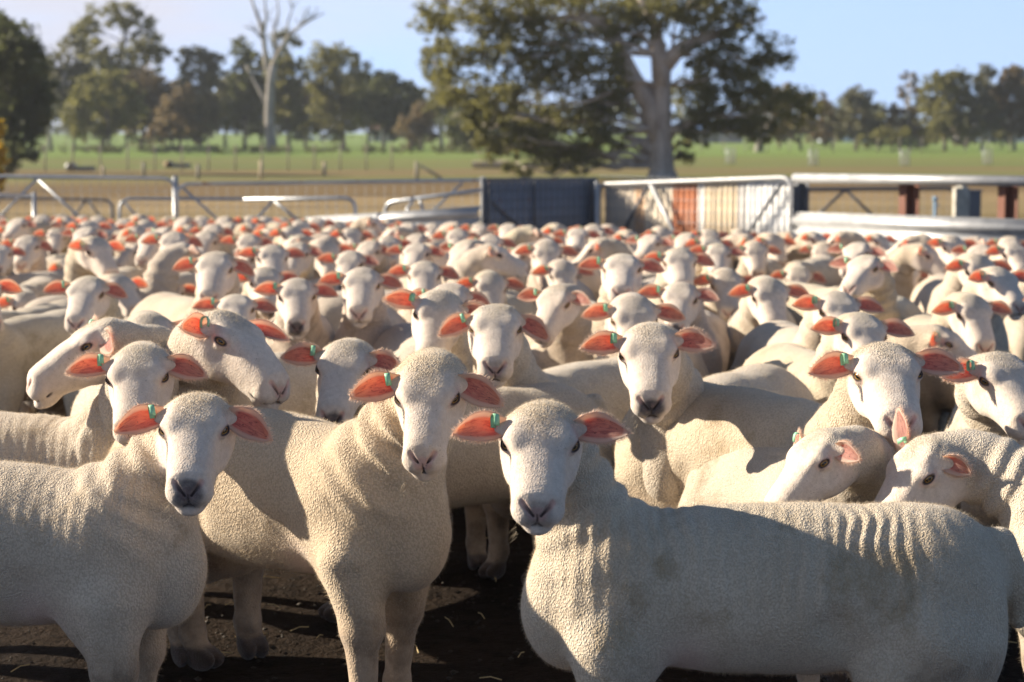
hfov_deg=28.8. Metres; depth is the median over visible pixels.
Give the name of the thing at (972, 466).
sheep
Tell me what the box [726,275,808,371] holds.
sheep
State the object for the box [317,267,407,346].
sheep
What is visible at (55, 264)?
sheep
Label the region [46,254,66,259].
sheep
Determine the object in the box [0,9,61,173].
leafy tree
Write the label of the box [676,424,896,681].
sheep
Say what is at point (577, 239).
sheep
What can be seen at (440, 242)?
sheep
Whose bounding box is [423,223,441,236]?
sheep
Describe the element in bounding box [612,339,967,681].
sheep
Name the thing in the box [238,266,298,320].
sheep
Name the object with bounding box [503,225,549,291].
sheep
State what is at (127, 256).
sheep
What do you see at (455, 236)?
sheep
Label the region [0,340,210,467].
sheep
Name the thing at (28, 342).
sheep
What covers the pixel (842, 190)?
pipe gate
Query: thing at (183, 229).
sheep
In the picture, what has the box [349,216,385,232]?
sheep
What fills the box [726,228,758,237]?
sheep
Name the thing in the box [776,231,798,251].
sheep
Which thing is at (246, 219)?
sheep
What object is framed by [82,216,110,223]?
sheep
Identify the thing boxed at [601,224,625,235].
sheep
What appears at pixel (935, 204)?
water standpipe
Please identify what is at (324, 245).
sheep
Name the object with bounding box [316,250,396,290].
sheep
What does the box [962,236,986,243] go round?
sheep
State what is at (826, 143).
gum tree
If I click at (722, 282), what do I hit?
sheep
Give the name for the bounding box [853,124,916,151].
bush
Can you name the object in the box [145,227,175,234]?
sheep
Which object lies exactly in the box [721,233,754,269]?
sheep
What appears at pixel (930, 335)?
sheep
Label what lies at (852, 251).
sheep
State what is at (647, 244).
sheep
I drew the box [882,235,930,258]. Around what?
sheep
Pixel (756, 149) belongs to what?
dead tree
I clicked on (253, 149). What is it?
rough grass
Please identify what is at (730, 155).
tree guard
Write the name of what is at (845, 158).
ground
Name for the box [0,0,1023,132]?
sky
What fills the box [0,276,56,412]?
sheep
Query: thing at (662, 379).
sheep
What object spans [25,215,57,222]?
sheep
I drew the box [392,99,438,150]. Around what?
bush
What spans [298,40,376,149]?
gum tree
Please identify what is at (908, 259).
sheep
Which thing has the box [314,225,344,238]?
sheep
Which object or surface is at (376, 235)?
sheep
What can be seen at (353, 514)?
sheep
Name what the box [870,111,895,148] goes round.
gum tree
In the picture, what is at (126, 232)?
sheep
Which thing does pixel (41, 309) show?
sheep
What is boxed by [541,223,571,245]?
sheep
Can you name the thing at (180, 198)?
pipe gate
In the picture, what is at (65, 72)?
gum tree
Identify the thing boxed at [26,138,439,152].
wire fence
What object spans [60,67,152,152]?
gum tree
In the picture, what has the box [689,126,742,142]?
farm shed
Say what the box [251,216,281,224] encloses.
sheep
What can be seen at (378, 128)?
farm shed
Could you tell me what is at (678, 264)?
sheep
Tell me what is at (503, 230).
sheep
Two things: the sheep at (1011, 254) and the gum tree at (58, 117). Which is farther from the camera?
the gum tree at (58, 117)
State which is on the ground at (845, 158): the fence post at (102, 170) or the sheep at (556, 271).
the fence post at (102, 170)
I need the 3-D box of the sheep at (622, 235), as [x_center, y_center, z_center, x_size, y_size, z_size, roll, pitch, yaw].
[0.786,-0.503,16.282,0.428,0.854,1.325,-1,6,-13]
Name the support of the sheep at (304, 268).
on the yard dirt
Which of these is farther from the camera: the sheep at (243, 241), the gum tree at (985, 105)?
the gum tree at (985, 105)
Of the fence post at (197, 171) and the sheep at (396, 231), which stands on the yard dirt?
the sheep at (396, 231)
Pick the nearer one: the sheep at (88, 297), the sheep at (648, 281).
the sheep at (88, 297)
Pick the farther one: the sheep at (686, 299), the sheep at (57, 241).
the sheep at (57, 241)
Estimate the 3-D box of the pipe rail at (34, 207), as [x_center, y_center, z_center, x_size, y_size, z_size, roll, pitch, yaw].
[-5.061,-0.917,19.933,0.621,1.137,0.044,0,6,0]
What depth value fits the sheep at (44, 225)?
16.12 m
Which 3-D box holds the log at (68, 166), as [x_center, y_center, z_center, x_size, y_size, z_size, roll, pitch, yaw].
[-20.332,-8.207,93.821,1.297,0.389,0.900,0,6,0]
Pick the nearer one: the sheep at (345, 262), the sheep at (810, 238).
the sheep at (345, 262)
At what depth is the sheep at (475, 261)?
10.52 m
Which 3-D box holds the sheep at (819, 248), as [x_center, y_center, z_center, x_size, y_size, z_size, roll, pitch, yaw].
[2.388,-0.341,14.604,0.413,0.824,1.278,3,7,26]
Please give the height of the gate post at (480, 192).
1.272 m
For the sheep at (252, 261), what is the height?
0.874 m
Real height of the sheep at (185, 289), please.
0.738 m
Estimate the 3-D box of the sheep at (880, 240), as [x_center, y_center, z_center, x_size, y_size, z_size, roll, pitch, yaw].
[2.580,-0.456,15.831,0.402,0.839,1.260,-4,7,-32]
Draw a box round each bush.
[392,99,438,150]
[435,107,521,152]
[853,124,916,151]
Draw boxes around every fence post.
[101,166,104,175]
[142,162,145,175]
[196,164,199,178]
[259,161,262,178]
[322,162,325,175]
[415,162,442,178]
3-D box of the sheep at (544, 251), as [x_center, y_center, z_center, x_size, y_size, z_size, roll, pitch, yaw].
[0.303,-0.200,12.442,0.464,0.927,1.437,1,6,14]
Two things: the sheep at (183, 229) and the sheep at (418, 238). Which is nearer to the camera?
the sheep at (418, 238)
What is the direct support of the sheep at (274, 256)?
on the yard dirt
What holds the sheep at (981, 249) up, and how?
on the yard dirt
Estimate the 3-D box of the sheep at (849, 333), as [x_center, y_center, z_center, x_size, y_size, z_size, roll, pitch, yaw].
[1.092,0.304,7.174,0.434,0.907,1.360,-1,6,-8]
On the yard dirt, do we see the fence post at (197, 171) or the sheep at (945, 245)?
the sheep at (945, 245)
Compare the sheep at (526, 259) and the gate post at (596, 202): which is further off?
the gate post at (596, 202)
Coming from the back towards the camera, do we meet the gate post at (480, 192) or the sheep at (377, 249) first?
the gate post at (480, 192)
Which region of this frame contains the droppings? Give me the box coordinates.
[1,510,1022,681]
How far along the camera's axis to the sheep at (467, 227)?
17.09 m
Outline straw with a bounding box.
[11,537,1016,679]
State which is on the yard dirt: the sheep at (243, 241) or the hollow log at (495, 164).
the sheep at (243, 241)
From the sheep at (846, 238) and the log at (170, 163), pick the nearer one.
the sheep at (846, 238)
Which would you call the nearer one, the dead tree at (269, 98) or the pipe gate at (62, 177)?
the pipe gate at (62, 177)
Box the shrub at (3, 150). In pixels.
[0,119,11,191]
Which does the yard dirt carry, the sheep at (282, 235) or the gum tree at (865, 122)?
the sheep at (282, 235)
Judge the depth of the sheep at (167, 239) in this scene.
11.78 m
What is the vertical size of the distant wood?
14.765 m
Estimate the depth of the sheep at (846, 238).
14.13 m
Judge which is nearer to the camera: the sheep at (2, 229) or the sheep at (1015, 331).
the sheep at (1015, 331)
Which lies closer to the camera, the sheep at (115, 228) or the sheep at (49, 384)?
the sheep at (49, 384)
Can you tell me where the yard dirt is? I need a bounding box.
[0,412,1023,681]
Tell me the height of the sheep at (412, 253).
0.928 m
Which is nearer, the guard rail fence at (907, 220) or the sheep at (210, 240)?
the sheep at (210, 240)
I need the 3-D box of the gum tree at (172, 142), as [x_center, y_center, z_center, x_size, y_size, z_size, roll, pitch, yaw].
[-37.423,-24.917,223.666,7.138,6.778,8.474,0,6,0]
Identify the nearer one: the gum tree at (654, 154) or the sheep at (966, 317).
the sheep at (966, 317)
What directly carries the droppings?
on the yard dirt
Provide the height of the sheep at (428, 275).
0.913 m
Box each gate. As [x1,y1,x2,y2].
[0,175,176,219]
[0,197,113,218]
[118,197,256,219]
[176,178,479,218]
[243,196,356,219]
[383,188,481,211]
[599,175,793,239]
[809,186,952,216]
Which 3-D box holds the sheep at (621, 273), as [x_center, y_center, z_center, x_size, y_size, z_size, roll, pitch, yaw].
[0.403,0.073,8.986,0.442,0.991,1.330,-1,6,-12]
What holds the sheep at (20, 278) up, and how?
on the yard dirt
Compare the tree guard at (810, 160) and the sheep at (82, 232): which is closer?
the sheep at (82, 232)
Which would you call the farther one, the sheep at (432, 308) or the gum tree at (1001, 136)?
the gum tree at (1001, 136)
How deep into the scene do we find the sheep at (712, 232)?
15.52 m
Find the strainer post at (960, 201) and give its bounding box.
[952,185,970,216]
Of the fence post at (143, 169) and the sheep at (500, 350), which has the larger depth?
the fence post at (143, 169)
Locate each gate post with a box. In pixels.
[172,176,177,216]
[480,177,485,209]
[594,181,599,224]
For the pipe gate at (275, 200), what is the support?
on the yard dirt
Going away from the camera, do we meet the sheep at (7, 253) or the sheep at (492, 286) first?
the sheep at (492, 286)
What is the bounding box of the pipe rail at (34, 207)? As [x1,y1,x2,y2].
[0,192,36,217]
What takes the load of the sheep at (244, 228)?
on the yard dirt
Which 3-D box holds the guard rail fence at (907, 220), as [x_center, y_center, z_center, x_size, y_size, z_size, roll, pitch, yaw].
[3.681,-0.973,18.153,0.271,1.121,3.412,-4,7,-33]
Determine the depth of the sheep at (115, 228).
17.12 m
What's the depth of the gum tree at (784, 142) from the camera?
217.36 m
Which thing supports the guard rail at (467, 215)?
on the yard dirt
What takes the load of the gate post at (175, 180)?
on the yard dirt
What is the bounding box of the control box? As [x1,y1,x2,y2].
[969,189,982,217]
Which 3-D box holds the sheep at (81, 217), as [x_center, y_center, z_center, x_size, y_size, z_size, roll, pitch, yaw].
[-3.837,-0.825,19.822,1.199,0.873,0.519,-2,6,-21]
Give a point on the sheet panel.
(541, 203)
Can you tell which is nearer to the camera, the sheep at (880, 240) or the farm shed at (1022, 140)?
the sheep at (880, 240)
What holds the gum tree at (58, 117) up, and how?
on the ground at (845, 158)
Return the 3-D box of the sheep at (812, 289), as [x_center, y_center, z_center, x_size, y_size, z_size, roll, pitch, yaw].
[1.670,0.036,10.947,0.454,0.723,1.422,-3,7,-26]
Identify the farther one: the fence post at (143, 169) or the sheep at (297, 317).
the fence post at (143, 169)
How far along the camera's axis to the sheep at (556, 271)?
10.94 m
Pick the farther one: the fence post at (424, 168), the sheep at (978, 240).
the fence post at (424, 168)
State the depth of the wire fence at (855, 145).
172.79 m
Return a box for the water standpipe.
[933,196,938,215]
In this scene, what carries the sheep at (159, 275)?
on the yard dirt
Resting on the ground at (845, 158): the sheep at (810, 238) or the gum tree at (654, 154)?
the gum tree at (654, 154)
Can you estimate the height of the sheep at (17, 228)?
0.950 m
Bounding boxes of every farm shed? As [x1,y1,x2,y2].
[370,125,391,140]
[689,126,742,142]
[818,123,874,141]
[955,120,1023,141]
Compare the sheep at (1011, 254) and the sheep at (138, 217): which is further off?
the sheep at (138, 217)
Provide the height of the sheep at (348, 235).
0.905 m
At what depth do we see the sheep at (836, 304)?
7.63 m
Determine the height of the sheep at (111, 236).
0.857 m
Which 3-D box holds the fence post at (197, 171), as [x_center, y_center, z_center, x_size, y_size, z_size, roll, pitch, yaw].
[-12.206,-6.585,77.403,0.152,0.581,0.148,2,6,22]
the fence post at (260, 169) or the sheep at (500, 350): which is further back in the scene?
the fence post at (260, 169)
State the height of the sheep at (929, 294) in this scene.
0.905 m
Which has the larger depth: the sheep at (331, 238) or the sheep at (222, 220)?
the sheep at (222, 220)
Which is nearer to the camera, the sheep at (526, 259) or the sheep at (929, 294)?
the sheep at (929, 294)
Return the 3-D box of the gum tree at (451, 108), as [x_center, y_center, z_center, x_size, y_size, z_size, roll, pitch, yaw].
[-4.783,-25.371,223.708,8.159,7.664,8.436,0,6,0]
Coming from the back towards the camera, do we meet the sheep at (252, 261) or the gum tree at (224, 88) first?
the gum tree at (224, 88)
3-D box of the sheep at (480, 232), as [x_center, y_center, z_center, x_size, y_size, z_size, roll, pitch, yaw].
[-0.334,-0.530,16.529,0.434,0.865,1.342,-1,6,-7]
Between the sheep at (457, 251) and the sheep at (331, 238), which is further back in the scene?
the sheep at (331, 238)
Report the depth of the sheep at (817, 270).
12.79 m
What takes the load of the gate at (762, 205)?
attached to the gate post at (596, 202)
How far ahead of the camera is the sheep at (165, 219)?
19.30 m
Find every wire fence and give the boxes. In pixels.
[16,144,392,171]
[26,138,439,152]
[679,138,1010,152]
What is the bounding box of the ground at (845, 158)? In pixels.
[0,133,1023,234]
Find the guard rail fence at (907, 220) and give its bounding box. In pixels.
[791,173,1023,245]
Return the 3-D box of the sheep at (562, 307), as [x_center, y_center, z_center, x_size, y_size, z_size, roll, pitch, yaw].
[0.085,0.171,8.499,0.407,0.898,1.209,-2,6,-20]
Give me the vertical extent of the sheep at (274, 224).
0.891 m
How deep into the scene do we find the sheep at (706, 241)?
12.91 m
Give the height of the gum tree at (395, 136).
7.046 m
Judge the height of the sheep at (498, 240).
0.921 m
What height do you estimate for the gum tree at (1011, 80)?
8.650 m
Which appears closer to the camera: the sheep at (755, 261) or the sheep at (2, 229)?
the sheep at (755, 261)
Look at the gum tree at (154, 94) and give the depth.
188.18 m
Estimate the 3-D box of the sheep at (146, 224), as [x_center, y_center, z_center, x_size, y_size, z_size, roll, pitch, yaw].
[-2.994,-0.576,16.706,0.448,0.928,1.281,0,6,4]
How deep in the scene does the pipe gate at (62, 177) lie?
20.79 m
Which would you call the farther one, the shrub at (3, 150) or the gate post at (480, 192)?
the shrub at (3, 150)
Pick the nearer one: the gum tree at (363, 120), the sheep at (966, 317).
the sheep at (966, 317)
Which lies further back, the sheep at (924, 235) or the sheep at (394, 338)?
the sheep at (924, 235)
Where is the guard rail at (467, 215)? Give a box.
[305,206,481,233]
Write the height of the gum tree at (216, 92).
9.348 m
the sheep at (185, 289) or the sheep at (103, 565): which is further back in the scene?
the sheep at (185, 289)
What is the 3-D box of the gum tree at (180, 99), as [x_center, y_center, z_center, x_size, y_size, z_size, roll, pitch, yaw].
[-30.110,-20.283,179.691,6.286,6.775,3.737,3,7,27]
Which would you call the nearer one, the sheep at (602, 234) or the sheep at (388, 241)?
the sheep at (388, 241)
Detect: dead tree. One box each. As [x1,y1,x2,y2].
[244,0,323,149]
[753,112,779,151]
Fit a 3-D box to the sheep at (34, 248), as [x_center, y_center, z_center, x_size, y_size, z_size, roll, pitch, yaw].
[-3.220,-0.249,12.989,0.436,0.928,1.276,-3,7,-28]
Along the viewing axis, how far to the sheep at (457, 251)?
11.17 m
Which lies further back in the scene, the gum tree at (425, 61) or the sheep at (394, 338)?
the gum tree at (425, 61)
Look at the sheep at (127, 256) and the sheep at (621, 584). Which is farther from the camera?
the sheep at (127, 256)
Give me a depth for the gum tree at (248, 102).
192.28 m
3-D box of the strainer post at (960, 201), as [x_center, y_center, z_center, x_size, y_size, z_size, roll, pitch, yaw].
[5.508,-1.368,24.465,0.200,1.087,0.183,0,6,0]
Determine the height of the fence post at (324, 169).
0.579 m
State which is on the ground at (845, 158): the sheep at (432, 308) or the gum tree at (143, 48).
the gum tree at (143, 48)
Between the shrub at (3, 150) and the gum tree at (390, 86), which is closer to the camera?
the shrub at (3, 150)
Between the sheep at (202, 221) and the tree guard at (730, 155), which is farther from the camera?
the tree guard at (730, 155)
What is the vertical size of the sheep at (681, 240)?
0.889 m
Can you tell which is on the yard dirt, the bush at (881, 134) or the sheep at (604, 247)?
the sheep at (604, 247)
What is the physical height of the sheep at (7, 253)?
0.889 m
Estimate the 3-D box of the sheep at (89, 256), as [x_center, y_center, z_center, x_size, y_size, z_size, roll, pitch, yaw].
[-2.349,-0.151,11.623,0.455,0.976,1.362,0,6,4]
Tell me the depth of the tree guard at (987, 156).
109.64 m
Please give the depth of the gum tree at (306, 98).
221.76 m
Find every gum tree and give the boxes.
[44,30,102,150]
[53,79,91,147]
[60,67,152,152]
[67,0,173,145]
[112,61,186,150]
[144,79,212,151]
[171,125,209,146]
[172,44,230,149]
[203,69,252,147]
[221,34,278,150]
[221,66,285,143]
[262,27,315,143]
[277,76,339,146]
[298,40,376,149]
[342,83,397,143]
[348,69,424,149]
[374,87,448,147]
[406,0,829,178]
[416,33,455,147]
[445,83,502,133]
[758,126,795,148]
[765,81,836,150]
[807,121,832,148]
[822,84,884,149]
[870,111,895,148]
[881,70,926,149]
[905,122,939,148]
[909,65,986,150]
[949,125,978,148]
[963,63,1009,150]
[984,123,1018,148]
[988,63,1023,150]
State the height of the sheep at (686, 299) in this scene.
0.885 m
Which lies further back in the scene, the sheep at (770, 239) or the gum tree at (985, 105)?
the gum tree at (985, 105)
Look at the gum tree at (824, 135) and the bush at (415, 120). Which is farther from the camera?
the gum tree at (824, 135)
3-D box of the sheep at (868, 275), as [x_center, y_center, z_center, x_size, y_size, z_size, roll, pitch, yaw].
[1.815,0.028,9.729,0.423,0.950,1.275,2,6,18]
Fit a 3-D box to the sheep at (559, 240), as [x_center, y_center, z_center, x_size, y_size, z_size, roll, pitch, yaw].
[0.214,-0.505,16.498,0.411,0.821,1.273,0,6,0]
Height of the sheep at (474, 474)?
0.943 m
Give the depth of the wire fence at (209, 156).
92.79 m
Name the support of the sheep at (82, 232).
on the yard dirt
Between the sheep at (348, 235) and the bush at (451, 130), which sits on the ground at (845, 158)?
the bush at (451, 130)
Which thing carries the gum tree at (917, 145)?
on the ground at (845, 158)
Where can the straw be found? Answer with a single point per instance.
(322, 635)
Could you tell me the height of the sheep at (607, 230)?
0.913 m
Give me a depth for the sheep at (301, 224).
16.06 m
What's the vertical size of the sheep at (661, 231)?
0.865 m
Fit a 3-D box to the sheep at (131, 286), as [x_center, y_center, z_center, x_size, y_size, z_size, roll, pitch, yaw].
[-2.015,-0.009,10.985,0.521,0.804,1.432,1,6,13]
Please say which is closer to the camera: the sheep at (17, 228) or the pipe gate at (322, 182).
the sheep at (17, 228)
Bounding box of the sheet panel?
[481,177,596,229]
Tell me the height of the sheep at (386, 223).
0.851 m
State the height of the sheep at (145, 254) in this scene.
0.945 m
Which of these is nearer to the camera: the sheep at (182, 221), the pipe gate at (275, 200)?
the sheep at (182, 221)
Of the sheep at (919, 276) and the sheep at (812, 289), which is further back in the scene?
the sheep at (919, 276)
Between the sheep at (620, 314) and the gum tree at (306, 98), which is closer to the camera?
the sheep at (620, 314)
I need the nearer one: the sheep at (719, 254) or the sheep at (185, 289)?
the sheep at (185, 289)
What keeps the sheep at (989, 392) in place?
on the yard dirt
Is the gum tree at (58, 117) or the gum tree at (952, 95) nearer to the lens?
the gum tree at (952, 95)
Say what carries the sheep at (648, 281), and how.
on the yard dirt
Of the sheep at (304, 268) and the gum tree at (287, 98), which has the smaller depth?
the sheep at (304, 268)
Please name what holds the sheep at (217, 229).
on the yard dirt
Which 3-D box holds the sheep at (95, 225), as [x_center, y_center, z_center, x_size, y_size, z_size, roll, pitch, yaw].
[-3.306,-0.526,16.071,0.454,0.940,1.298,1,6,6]
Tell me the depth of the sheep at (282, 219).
18.74 m
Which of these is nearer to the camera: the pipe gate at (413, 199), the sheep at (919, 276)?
the sheep at (919, 276)
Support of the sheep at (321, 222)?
on the yard dirt
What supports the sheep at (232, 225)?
on the yard dirt
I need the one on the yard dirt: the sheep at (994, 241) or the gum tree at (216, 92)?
the sheep at (994, 241)
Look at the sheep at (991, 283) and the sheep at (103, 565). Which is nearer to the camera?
the sheep at (103, 565)
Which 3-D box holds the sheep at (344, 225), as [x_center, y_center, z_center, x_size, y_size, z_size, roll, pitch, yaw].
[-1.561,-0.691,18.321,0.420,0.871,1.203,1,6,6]
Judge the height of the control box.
1.020 m
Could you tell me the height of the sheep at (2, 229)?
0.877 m
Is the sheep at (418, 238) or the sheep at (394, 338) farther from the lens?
the sheep at (418, 238)
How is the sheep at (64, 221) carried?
on the yard dirt
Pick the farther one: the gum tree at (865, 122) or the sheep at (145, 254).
the gum tree at (865, 122)
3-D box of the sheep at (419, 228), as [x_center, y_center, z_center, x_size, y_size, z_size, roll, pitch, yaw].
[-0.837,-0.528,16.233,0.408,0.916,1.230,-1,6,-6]
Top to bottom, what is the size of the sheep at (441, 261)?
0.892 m
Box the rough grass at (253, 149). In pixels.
[30,142,517,153]
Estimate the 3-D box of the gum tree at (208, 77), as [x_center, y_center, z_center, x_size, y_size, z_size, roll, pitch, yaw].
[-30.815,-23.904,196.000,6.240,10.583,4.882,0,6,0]
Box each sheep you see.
[0,218,46,252]
[0,226,6,237]
[0,235,52,273]
[0,244,26,276]
[0,269,64,295]
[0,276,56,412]
[0,278,70,416]
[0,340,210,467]
[0,389,275,681]
[1,300,67,414]
[17,242,203,414]
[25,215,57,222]
[26,314,316,416]
[33,228,72,255]
[34,220,62,239]
[42,276,129,416]
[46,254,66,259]
[47,259,64,270]
[52,216,81,242]
[61,227,118,261]
[61,236,143,294]
[65,220,111,229]
[68,307,290,666]
[71,215,89,219]
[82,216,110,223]
[98,272,196,317]
[104,222,126,233]
[105,231,117,256]
[107,218,138,230]
[107,345,507,681]
[114,310,184,330]
[115,226,147,267]
[116,242,146,271]
[124,219,168,228]
[124,231,162,270]
[128,214,155,221]
[130,251,254,321]
[141,231,203,272]
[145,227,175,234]
[157,217,177,228]
[167,216,199,228]
[175,224,203,234]
[176,281,244,297]
[185,231,225,253]
[188,224,235,256]
[192,294,277,319]
[193,241,322,282]
[194,216,210,226]
[207,216,239,224]
[214,222,238,230]
[219,233,273,249]
[232,215,256,223]
[233,222,257,235]
[233,228,274,257]
[234,221,281,249]
[234,246,263,269]
[237,244,335,290]
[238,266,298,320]
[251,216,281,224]
[253,278,338,352]
[268,226,313,244]
[278,220,321,230]
[279,217,295,222]
[279,336,613,622]
[283,235,315,246]
[300,217,335,234]
[308,238,354,279]
[311,233,399,260]
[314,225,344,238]
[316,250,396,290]
[317,243,528,333]
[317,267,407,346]
[326,221,351,228]
[329,227,373,244]
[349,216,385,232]
[349,240,392,273]
[362,229,383,241]
[365,235,411,268]
[373,283,489,352]
[380,219,402,227]
[380,226,415,258]
[382,287,487,569]
[386,243,445,288]
[387,260,460,322]
[388,222,427,233]
[397,233,434,258]
[399,242,449,277]
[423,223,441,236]
[429,236,445,244]
[431,228,480,244]
[435,222,468,232]
[437,302,630,583]
[439,239,485,283]
[450,395,1023,681]
[456,270,536,315]
[459,223,495,231]
[467,234,519,292]
[469,227,498,236]
[487,223,522,237]
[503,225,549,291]
[508,243,600,274]
[514,239,601,304]
[516,283,593,369]
[525,267,531,286]
[531,259,595,309]
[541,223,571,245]
[546,234,563,244]
[552,228,600,260]
[563,224,615,256]
[572,237,696,285]
[577,253,664,359]
[577,320,815,501]
[581,292,709,377]
[589,231,612,239]
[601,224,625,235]
[612,230,646,254]
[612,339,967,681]
[624,234,674,272]
[638,281,730,374]
[642,277,656,286]
[644,226,681,249]
[644,247,715,304]
[668,232,700,249]
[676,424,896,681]
[684,236,734,275]
[689,243,745,303]
[690,229,728,238]
[694,267,754,323]
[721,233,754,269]
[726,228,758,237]
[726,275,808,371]
[729,291,884,370]
[734,232,795,270]
[735,240,783,276]
[743,312,914,402]
[770,255,842,286]
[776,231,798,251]
[777,279,839,325]
[786,231,830,262]
[798,241,841,257]
[826,242,886,278]
[827,231,868,255]
[828,254,922,320]
[838,243,946,299]
[863,233,896,257]
[872,404,1023,670]
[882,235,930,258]
[885,324,976,359]
[902,292,1012,435]
[910,252,1012,314]
[912,269,928,286]
[916,233,931,238]
[926,235,976,276]
[938,349,1023,526]
[948,266,1023,419]
[950,244,990,257]
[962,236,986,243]
[985,242,1023,321]
[986,236,1023,246]
[1004,282,1023,361]
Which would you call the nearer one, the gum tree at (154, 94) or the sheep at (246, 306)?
the sheep at (246, 306)
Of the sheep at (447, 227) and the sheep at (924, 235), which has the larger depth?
the sheep at (447, 227)
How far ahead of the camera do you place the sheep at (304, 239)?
13.33 m
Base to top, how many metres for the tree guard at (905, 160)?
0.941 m
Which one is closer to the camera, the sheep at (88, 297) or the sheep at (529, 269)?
the sheep at (88, 297)
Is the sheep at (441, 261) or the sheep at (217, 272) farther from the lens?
the sheep at (441, 261)
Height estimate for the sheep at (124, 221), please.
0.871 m
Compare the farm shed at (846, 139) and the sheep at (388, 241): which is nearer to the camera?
the sheep at (388, 241)
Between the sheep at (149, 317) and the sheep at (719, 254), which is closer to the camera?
the sheep at (149, 317)
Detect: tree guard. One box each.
[726,147,735,163]
[808,148,817,165]
[900,148,909,165]
[983,148,992,164]
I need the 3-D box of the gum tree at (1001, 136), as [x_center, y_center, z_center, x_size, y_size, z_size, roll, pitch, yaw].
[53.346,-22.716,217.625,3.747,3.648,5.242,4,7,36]
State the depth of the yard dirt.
5.90 m
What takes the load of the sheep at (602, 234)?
on the yard dirt
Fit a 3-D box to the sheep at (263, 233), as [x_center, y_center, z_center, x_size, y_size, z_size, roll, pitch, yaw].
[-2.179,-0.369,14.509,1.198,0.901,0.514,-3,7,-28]
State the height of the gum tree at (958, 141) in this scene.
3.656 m
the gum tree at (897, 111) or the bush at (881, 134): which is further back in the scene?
the gum tree at (897, 111)
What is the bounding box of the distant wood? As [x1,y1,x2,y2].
[20,92,1021,137]
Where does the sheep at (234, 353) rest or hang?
on the yard dirt
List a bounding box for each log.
[65,163,95,170]
[164,160,190,167]
[472,160,508,167]
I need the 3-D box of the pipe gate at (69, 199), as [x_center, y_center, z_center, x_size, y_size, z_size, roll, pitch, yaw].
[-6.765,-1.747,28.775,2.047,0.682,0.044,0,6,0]
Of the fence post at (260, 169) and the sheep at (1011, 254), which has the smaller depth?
the sheep at (1011, 254)

